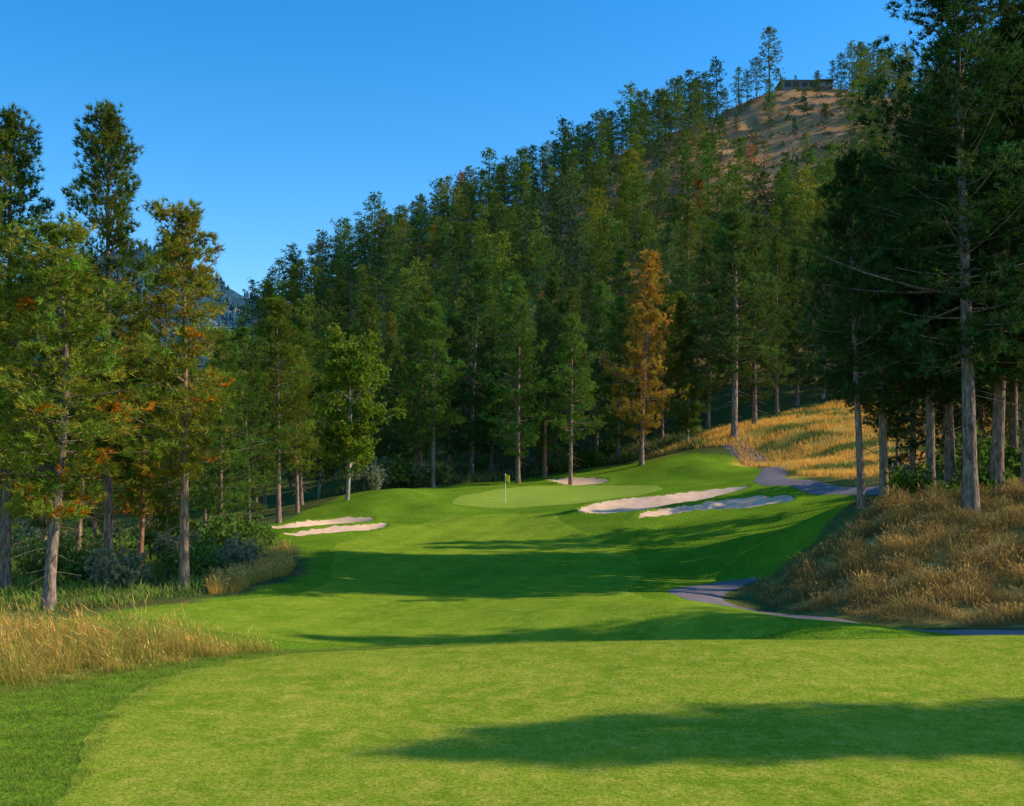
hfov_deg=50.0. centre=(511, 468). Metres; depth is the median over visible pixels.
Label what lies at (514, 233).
pine tree
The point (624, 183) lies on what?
pine tree
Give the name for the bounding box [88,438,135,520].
pine tree
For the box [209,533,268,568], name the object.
shrub
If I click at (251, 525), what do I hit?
shrub
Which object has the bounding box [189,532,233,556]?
shrub
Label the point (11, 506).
pine tree
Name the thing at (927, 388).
pine tree
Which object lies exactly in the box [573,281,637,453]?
pine tree
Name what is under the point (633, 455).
shrub
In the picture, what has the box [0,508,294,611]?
undergrowth
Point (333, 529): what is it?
sand bunker
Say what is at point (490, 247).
pine tree
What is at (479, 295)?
pine tree
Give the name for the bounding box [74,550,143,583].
shrub
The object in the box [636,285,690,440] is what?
pine tree
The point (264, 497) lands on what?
pine tree
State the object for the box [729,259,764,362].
pine tree
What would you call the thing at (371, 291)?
pine tree
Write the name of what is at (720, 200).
pine tree
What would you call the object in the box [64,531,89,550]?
shrub
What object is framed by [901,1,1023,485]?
pine tree
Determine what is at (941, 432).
pine tree
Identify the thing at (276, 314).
pine tree
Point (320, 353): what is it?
pine tree
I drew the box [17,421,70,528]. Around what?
pine tree
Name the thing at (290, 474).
pine tree
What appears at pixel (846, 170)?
pine tree
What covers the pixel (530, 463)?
shrub
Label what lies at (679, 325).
pine tree
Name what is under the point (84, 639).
tall grass
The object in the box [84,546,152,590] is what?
shrub
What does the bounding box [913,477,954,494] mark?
shrub
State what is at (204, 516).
pine tree
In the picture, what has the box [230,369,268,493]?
pine tree
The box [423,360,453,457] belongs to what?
pine tree
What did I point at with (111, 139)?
pine tree
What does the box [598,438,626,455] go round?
shrub
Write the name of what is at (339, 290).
pine tree
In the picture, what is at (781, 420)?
tall grass
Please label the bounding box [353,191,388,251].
pine tree
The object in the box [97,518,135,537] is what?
shrub
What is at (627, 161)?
pine tree
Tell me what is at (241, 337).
pine tree
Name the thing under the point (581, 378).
pine tree
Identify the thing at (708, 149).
pine tree
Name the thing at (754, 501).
sand bunker
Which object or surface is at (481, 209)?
pine tree
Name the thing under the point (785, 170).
pine tree
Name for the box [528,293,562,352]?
pine tree
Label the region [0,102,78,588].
pine tree
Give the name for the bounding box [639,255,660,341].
pine tree
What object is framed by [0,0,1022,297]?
sky
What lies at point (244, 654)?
rough grass
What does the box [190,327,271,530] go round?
pine tree
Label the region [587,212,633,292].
pine tree
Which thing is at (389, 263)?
pine tree
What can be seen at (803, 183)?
pine tree
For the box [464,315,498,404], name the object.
pine tree
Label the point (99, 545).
shrub
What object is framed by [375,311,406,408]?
pine tree
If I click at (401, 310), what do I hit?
pine tree
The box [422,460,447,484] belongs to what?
shrub
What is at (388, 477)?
shrub
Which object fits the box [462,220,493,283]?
pine tree
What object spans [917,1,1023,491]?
pine tree
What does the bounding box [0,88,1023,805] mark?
ground
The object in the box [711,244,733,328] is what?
pine tree
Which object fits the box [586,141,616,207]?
pine tree
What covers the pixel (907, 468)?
shrub
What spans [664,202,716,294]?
pine tree
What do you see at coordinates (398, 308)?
pine tree
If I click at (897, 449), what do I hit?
pine tree
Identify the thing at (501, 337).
pine tree
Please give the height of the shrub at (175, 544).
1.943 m
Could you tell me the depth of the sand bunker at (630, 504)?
79.08 m
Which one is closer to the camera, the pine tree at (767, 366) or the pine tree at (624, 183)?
the pine tree at (767, 366)
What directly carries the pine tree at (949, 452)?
on the ground at (698, 548)
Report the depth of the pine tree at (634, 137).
229.12 m
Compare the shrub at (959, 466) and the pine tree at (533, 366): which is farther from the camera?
the pine tree at (533, 366)
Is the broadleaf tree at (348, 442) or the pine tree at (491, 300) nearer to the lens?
the broadleaf tree at (348, 442)
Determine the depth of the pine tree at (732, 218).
106.81 m
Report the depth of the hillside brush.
243.21 m
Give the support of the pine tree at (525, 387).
on the ground at (698, 548)
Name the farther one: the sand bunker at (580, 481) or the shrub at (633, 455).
the shrub at (633, 455)
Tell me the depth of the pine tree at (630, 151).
220.28 m
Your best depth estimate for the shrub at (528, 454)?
115.78 m
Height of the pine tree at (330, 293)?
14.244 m
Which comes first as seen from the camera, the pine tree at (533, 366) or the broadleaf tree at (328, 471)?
the broadleaf tree at (328, 471)
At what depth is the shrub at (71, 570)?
45.84 m
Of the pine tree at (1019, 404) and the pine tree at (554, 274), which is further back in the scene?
the pine tree at (554, 274)
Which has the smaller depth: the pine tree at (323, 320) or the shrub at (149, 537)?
the shrub at (149, 537)
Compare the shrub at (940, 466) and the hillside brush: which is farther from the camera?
the hillside brush
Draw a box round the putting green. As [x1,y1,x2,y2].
[452,485,662,507]
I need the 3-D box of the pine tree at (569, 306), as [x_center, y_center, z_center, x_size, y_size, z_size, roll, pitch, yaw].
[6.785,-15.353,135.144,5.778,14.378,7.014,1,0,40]
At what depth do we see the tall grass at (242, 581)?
45.68 m
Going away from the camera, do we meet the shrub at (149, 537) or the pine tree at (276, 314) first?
the shrub at (149, 537)
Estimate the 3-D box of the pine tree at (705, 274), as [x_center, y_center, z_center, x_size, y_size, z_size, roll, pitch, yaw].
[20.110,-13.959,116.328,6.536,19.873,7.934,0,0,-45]
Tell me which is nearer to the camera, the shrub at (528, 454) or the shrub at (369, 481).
the shrub at (369, 481)
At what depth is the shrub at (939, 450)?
67.37 m
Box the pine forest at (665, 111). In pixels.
[209,35,971,382]
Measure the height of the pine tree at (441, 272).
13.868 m
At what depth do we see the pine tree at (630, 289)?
132.22 m
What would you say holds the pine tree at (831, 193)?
on the ground at (698, 548)
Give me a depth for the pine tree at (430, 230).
216.48 m
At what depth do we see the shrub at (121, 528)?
64.70 m
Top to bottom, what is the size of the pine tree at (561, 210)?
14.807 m
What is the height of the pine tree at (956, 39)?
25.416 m
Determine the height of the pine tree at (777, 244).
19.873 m
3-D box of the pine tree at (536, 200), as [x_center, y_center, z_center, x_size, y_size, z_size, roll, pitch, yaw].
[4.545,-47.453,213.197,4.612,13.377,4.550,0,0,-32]
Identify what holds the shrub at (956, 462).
on the ground at (698, 548)
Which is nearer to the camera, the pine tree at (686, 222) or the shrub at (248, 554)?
the shrub at (248, 554)
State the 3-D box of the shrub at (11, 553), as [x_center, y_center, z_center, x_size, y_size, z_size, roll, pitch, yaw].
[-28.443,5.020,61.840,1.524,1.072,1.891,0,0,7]
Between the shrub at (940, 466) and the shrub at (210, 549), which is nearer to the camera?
the shrub at (210, 549)
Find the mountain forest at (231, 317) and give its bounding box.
[4,243,260,370]
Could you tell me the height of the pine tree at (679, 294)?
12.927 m
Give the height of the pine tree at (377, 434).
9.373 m
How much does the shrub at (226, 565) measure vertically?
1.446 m
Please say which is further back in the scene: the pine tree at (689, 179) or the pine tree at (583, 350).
the pine tree at (689, 179)
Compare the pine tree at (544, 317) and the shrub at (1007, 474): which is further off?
the pine tree at (544, 317)
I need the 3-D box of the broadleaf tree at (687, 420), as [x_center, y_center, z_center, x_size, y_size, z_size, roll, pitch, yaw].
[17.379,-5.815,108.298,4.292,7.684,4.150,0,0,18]
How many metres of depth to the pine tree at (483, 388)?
128.30 m
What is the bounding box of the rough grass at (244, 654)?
[0,634,999,805]
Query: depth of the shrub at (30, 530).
67.81 m
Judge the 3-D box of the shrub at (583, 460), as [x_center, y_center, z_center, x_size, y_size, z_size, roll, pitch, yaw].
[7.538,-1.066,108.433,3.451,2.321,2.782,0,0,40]
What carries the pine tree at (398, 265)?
on the ground at (698, 548)
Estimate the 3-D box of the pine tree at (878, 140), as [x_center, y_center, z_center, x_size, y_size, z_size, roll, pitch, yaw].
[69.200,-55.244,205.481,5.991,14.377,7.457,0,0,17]
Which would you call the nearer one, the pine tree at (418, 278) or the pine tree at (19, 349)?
the pine tree at (19, 349)
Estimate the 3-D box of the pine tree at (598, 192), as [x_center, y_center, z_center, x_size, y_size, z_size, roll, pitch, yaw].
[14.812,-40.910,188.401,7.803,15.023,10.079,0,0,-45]
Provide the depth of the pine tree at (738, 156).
207.18 m
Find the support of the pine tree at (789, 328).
on the ground at (698, 548)
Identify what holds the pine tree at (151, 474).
on the ground at (698, 548)
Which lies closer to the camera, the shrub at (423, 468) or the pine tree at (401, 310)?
the shrub at (423, 468)
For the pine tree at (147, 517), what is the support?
on the ground at (698, 548)
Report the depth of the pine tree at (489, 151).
283.84 m
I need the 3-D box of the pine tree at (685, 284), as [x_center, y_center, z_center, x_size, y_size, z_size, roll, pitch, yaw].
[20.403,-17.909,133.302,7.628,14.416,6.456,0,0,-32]
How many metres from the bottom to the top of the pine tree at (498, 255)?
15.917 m
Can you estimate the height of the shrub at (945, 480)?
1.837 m
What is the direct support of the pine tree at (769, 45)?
on the ground at (698, 548)
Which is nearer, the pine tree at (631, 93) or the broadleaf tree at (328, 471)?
the broadleaf tree at (328, 471)
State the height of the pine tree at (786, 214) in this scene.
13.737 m
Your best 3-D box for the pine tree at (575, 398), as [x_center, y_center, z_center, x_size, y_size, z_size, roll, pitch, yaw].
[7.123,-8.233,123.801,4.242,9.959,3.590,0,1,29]
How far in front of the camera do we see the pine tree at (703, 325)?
139.38 m
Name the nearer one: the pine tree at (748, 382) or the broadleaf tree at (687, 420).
the broadleaf tree at (687, 420)
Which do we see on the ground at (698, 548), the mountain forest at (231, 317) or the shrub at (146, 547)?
the shrub at (146, 547)
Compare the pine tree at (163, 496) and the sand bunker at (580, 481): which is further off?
the sand bunker at (580, 481)
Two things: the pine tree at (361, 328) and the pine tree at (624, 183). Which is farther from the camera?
the pine tree at (624, 183)
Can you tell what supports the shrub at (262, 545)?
on the ground at (698, 548)
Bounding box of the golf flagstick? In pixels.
[505,473,509,502]
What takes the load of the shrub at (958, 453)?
on the ground at (698, 548)
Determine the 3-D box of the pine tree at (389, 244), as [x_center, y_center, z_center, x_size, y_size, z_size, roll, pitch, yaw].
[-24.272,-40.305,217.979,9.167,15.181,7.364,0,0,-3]
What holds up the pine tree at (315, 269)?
on the ground at (698, 548)
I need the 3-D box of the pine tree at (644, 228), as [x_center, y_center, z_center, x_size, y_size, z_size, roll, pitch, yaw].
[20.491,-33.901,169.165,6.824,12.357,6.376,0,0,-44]
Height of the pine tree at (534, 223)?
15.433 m
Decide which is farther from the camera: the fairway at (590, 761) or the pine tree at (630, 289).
the pine tree at (630, 289)
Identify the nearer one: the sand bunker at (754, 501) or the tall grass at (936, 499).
the tall grass at (936, 499)
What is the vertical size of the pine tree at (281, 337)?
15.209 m
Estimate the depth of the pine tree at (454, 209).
221.22 m
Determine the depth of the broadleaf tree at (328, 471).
96.86 m
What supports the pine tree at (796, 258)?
on the ground at (698, 548)
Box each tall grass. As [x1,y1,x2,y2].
[0,588,311,695]
[202,537,302,595]
[646,399,1019,480]
[736,476,1023,626]
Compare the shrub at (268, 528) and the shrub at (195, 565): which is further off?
the shrub at (268, 528)
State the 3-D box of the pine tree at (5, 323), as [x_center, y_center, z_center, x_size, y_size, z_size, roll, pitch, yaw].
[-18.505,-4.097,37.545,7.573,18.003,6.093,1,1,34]
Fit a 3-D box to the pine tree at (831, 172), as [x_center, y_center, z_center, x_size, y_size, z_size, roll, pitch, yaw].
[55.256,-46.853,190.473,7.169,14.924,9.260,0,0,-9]
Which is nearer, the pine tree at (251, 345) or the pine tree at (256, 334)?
the pine tree at (251, 345)
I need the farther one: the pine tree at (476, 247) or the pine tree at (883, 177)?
the pine tree at (476, 247)
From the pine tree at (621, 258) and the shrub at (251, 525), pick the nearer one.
the shrub at (251, 525)
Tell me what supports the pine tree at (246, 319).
on the ground at (698, 548)
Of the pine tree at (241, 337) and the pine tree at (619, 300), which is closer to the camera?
the pine tree at (241, 337)
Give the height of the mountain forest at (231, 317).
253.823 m
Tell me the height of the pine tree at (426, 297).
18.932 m
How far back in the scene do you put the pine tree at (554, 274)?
154.26 m
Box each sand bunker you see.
[272,517,372,528]
[284,523,385,535]
[548,477,607,484]
[578,486,747,513]
[639,495,793,517]
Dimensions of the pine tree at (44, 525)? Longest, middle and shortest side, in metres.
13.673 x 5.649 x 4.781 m
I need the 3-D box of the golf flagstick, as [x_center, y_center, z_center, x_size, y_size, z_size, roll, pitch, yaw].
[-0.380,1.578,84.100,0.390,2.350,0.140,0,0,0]
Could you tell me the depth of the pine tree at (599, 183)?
201.78 m
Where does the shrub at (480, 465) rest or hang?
on the ground at (698, 548)
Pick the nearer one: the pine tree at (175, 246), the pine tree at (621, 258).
the pine tree at (175, 246)
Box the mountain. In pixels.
[4,248,259,409]
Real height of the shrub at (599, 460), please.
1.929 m
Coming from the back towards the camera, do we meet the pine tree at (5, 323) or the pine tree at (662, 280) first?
the pine tree at (662, 280)
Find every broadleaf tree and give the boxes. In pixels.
[290,367,365,498]
[300,321,411,500]
[667,369,711,441]
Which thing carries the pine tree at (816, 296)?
on the ground at (698, 548)
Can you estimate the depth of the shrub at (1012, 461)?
53.52 m
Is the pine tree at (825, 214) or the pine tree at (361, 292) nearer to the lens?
the pine tree at (825, 214)
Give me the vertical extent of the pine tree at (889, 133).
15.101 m
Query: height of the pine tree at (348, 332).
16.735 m
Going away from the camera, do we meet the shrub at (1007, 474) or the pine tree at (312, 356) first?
the shrub at (1007, 474)
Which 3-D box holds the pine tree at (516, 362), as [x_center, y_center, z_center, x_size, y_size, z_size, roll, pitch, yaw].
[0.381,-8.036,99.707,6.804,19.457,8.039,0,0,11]
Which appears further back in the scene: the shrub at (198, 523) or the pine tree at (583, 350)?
the pine tree at (583, 350)
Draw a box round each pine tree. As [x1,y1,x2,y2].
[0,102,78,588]
[0,145,92,487]
[0,209,183,610]
[0,258,78,548]
[0,375,28,532]
[11,337,78,540]
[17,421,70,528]
[29,98,166,589]
[41,274,136,555]
[66,335,132,542]
[74,196,253,589]
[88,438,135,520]
[102,312,197,572]
[113,342,180,534]
[113,389,170,527]
[125,380,217,579]
[171,369,214,491]
[188,362,235,525]
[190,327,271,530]
[203,326,297,525]
[211,362,234,476]
[230,302,253,359]
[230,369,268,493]
[235,338,284,511]
[239,296,322,523]
[240,353,283,509]
[243,327,263,359]
[248,335,264,361]
[250,277,274,342]
[262,281,293,318]
[266,318,287,363]
[266,343,321,512]
[268,314,335,505]
[281,280,303,342]
[281,395,304,489]
[284,301,299,340]
[291,293,322,358]
[294,333,323,398]
[300,264,332,333]
[309,288,348,353]
[311,308,340,379]
[311,336,328,375]
[317,258,354,328]
[317,336,359,481]
[330,230,354,298]
[332,279,352,332]
[342,271,389,345]
[342,295,396,470]
[343,327,379,474]
[347,323,374,395]
[351,309,383,359]
[352,285,381,336]
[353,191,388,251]
[359,307,383,376]
[366,226,388,291]
[369,228,405,297]
[372,390,386,463]
[373,337,416,460]
[374,253,406,311]
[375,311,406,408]
[376,213,400,270]
[377,253,408,315]
[378,284,461,467]
[384,266,419,337]
[387,296,409,368]
[393,308,413,366]
[393,393,418,461]
[394,257,432,336]
[403,301,467,486]
[415,212,446,282]
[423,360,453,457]
[430,314,486,469]
[432,252,467,314]
[432,267,459,342]
[435,259,512,475]
[439,204,465,271]
[450,221,479,291]
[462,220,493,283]
[463,234,496,291]
[463,373,493,463]
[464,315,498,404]
[464,315,513,473]
[464,345,505,441]
[468,204,495,264]
[474,146,499,206]
[474,287,505,347]
[478,275,553,482]
[479,240,507,304]
[480,229,533,322]
[494,207,530,280]
[495,287,530,378]
[501,229,528,288]
[502,335,535,448]
[512,329,548,423]
[514,296,581,477]
[520,208,553,302]
[523,276,594,456]
[524,191,548,254]
[527,232,566,309]
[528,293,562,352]
[530,291,543,345]
[530,368,553,443]
[540,311,605,484]
[546,172,575,236]
[546,271,563,319]
[548,287,593,397]
[558,212,599,313]
[565,354,589,432]
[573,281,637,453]
[574,337,595,414]
[575,175,612,247]
[575,275,601,337]
[576,187,620,267]
[578,217,624,306]
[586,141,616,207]
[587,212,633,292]
[589,295,645,458]
[593,249,694,465]
[603,303,624,357]
[607,317,648,412]
[608,157,653,229]
[608,199,645,276]
[608,249,634,311]
[611,179,633,246]
[612,169,655,253]
[613,147,645,208]
[615,81,638,140]
[615,281,650,359]
[622,345,648,427]
[623,133,647,199]
[625,208,661,282]
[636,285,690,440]
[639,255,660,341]
[641,272,671,366]
[647,223,688,315]
[651,262,712,356]
[660,291,692,398]
[660,296,705,412]
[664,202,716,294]
[665,196,686,262]
[667,244,729,427]
[675,145,698,218]
[689,130,731,205]
[693,283,721,353]
[694,206,786,438]
[707,179,735,241]
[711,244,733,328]
[719,163,754,232]
[720,135,767,211]
[721,305,750,393]
[722,214,793,426]
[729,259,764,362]
[752,232,818,412]
[753,25,785,90]
[767,170,794,232]
[769,206,804,288]
[770,276,805,385]
[771,164,820,252]
[776,163,802,226]
[777,187,823,266]
[778,247,828,405]
[779,253,808,321]
[788,215,844,398]
[794,150,833,226]
[794,153,946,495]
[796,146,942,508]
[798,0,1023,513]
[805,228,859,363]
[808,155,846,214]
[810,206,841,295]
[812,140,846,201]
[820,173,848,226]
[849,102,1015,484]
[859,180,978,494]
[861,86,994,488]
[867,385,925,478]
[870,136,892,187]
[877,120,901,178]
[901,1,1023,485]
[916,320,977,444]
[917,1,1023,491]
[934,89,1022,453]
[934,387,991,433]
[937,373,1022,447]
[976,217,1022,440]
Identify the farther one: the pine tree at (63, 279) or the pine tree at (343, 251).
the pine tree at (343, 251)
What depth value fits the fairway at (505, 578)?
40.33 m
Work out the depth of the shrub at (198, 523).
63.45 m
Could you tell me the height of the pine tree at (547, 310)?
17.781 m
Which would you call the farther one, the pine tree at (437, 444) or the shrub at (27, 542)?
the pine tree at (437, 444)
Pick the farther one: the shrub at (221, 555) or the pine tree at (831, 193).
the pine tree at (831, 193)
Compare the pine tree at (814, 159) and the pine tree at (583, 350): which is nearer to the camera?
the pine tree at (583, 350)
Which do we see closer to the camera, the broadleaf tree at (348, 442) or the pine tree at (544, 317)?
the broadleaf tree at (348, 442)
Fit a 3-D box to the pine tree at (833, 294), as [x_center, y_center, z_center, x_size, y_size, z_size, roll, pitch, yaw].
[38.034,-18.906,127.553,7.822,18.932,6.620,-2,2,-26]
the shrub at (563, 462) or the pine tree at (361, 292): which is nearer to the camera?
the shrub at (563, 462)
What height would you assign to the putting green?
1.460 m
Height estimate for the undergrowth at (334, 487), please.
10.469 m
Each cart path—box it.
[668,577,1023,634]
[721,439,890,494]
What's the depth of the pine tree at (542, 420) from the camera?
118.18 m
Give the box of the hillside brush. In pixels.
[316,83,908,330]
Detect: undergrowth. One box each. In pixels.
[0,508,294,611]
[319,402,704,497]
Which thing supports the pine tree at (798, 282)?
on the ground at (698, 548)
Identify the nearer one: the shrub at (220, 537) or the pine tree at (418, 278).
the shrub at (220, 537)
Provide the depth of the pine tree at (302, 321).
87.79 m
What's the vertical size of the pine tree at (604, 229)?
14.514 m
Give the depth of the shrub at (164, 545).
47.67 m
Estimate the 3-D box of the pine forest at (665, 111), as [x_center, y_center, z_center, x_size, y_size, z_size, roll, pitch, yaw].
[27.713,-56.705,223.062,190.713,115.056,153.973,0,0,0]
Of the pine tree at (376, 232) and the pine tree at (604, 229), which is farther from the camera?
the pine tree at (376, 232)
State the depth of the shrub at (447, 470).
99.53 m
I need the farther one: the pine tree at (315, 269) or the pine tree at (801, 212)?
the pine tree at (315, 269)
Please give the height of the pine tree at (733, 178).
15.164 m
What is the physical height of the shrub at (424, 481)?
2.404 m
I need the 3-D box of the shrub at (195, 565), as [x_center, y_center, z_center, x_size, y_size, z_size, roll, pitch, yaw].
[-13.285,3.998,46.562,3.035,1.847,2.446,0,0,-26]
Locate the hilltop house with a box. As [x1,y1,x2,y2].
[774,79,835,90]
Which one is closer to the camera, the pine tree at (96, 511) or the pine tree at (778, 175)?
the pine tree at (96, 511)
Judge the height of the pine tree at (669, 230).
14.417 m
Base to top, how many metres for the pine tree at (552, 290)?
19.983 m
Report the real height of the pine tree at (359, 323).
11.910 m
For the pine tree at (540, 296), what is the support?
on the ground at (698, 548)
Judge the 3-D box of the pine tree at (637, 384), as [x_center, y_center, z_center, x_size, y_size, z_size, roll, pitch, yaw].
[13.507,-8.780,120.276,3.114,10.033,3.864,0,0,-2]
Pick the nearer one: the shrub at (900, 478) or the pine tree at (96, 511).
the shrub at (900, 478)
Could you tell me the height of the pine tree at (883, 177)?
18.109 m
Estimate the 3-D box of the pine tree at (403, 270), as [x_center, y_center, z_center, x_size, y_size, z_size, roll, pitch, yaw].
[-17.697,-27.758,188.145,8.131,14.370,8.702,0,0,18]
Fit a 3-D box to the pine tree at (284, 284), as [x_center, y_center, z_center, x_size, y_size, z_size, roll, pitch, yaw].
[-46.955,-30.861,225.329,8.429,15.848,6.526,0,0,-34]
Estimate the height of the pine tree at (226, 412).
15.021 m
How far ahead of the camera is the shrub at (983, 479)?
49.76 m
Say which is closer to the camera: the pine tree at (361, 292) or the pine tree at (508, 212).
the pine tree at (361, 292)
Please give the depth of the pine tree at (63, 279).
34.86 m
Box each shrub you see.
[0,528,19,551]
[0,547,18,561]
[11,518,64,551]
[12,528,90,579]
[12,542,65,575]
[17,533,46,554]
[57,549,101,583]
[62,529,100,547]
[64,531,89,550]
[73,529,137,565]
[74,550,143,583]
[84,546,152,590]
[93,516,138,541]
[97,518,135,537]
[113,533,152,564]
[117,519,161,552]
[117,542,143,559]
[149,532,173,555]
[153,527,200,555]
[156,540,212,574]
[157,521,200,536]
[164,541,233,579]
[172,524,204,546]
[189,509,250,547]
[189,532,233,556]
[192,526,204,542]
[195,548,238,575]
[200,544,229,560]
[207,549,233,566]
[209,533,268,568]
[212,512,268,543]
[226,544,256,570]
[238,534,268,555]
[243,521,280,544]
[340,461,386,490]
[359,455,395,488]
[378,452,410,487]
[393,457,430,487]
[406,462,430,486]
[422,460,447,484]
[435,461,459,483]
[464,457,488,472]
[520,455,542,471]
[521,452,534,461]
[530,448,548,463]
[542,450,568,471]
[559,448,579,462]
[567,446,597,467]
[587,449,604,465]
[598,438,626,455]
[629,450,638,460]
[884,458,945,494]
[888,454,923,477]
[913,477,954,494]
[922,440,961,473]
[924,453,955,472]
[940,479,959,495]
[942,455,977,479]
[942,470,961,493]
[954,424,1021,480]
[954,434,1021,473]
[955,463,997,493]
[956,459,961,476]
[987,465,1018,487]
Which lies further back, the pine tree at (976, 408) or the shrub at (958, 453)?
the pine tree at (976, 408)
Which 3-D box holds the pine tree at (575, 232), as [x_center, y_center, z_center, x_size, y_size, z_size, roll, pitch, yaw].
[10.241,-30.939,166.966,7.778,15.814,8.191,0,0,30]
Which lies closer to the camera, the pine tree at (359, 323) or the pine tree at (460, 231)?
the pine tree at (359, 323)
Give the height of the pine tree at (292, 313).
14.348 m
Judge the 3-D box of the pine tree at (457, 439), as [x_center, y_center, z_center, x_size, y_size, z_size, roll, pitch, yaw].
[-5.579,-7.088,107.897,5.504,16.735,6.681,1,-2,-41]
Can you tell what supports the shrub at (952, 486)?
on the ground at (698, 548)
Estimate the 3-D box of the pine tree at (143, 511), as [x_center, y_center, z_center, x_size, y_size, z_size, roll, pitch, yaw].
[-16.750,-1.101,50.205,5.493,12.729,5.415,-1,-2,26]
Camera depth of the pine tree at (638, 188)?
192.78 m
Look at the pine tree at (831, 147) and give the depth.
206.90 m
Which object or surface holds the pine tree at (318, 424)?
on the ground at (698, 548)
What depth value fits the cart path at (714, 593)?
43.55 m
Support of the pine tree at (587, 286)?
on the ground at (698, 548)
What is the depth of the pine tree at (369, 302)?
103.89 m
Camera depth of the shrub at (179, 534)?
62.80 m
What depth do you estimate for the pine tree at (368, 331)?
156.96 m
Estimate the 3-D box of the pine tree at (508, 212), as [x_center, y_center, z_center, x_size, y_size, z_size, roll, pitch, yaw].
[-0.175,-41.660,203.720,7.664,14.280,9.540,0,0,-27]
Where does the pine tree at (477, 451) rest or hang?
on the ground at (698, 548)
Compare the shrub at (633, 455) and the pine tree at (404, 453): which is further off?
the pine tree at (404, 453)
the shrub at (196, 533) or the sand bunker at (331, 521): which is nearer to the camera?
the shrub at (196, 533)
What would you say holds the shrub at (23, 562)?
on the ground at (698, 548)
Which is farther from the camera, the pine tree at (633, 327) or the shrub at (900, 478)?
the pine tree at (633, 327)
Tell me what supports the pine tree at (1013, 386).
on the ground at (698, 548)
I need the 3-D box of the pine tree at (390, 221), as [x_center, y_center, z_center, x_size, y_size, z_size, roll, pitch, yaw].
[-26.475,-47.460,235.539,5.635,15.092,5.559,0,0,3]
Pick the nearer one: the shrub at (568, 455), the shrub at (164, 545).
the shrub at (164, 545)
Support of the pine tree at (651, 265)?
on the ground at (698, 548)
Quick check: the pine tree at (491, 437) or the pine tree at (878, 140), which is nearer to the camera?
the pine tree at (491, 437)
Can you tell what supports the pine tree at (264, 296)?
on the ground at (698, 548)
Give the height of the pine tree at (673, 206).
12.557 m
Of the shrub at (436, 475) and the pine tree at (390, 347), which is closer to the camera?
the shrub at (436, 475)
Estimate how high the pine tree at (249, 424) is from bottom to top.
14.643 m
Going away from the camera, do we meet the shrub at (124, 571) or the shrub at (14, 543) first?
the shrub at (124, 571)
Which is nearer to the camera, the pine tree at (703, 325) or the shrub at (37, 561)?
the shrub at (37, 561)
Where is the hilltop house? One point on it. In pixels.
(788, 85)
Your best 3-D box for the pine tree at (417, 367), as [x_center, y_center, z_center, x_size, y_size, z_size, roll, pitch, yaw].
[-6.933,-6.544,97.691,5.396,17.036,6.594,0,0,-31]
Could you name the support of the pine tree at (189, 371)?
on the ground at (698, 548)
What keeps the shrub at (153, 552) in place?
on the ground at (698, 548)
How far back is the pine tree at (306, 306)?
193.91 m
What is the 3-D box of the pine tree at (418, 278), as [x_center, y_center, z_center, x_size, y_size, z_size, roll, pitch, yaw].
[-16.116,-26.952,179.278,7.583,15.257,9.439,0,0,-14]
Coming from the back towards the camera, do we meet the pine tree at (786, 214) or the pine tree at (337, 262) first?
the pine tree at (337, 262)
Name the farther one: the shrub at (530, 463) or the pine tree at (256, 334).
the pine tree at (256, 334)
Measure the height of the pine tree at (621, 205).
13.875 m
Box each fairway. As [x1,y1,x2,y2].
[53,635,1023,805]
[131,512,792,647]
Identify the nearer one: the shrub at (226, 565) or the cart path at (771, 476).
the shrub at (226, 565)
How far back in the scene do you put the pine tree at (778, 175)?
188.59 m
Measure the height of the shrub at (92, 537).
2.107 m
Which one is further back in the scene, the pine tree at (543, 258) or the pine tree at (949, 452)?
the pine tree at (543, 258)
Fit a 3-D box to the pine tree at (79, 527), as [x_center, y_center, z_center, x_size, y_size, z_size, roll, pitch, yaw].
[-19.977,-2.015,52.403,4.711,14.892,5.730,0,0,17]
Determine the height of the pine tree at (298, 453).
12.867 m
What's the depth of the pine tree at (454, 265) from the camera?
182.32 m
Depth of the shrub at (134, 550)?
53.73 m
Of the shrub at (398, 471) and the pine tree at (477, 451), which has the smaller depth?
the shrub at (398, 471)
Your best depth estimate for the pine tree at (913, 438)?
57.87 m
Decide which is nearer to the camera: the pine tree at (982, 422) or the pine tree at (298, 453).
the pine tree at (982, 422)
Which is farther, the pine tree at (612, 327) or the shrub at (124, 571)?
the pine tree at (612, 327)
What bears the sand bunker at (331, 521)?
on the ground at (698, 548)
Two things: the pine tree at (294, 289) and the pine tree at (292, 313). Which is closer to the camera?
the pine tree at (292, 313)
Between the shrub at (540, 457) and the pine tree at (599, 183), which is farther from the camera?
the pine tree at (599, 183)

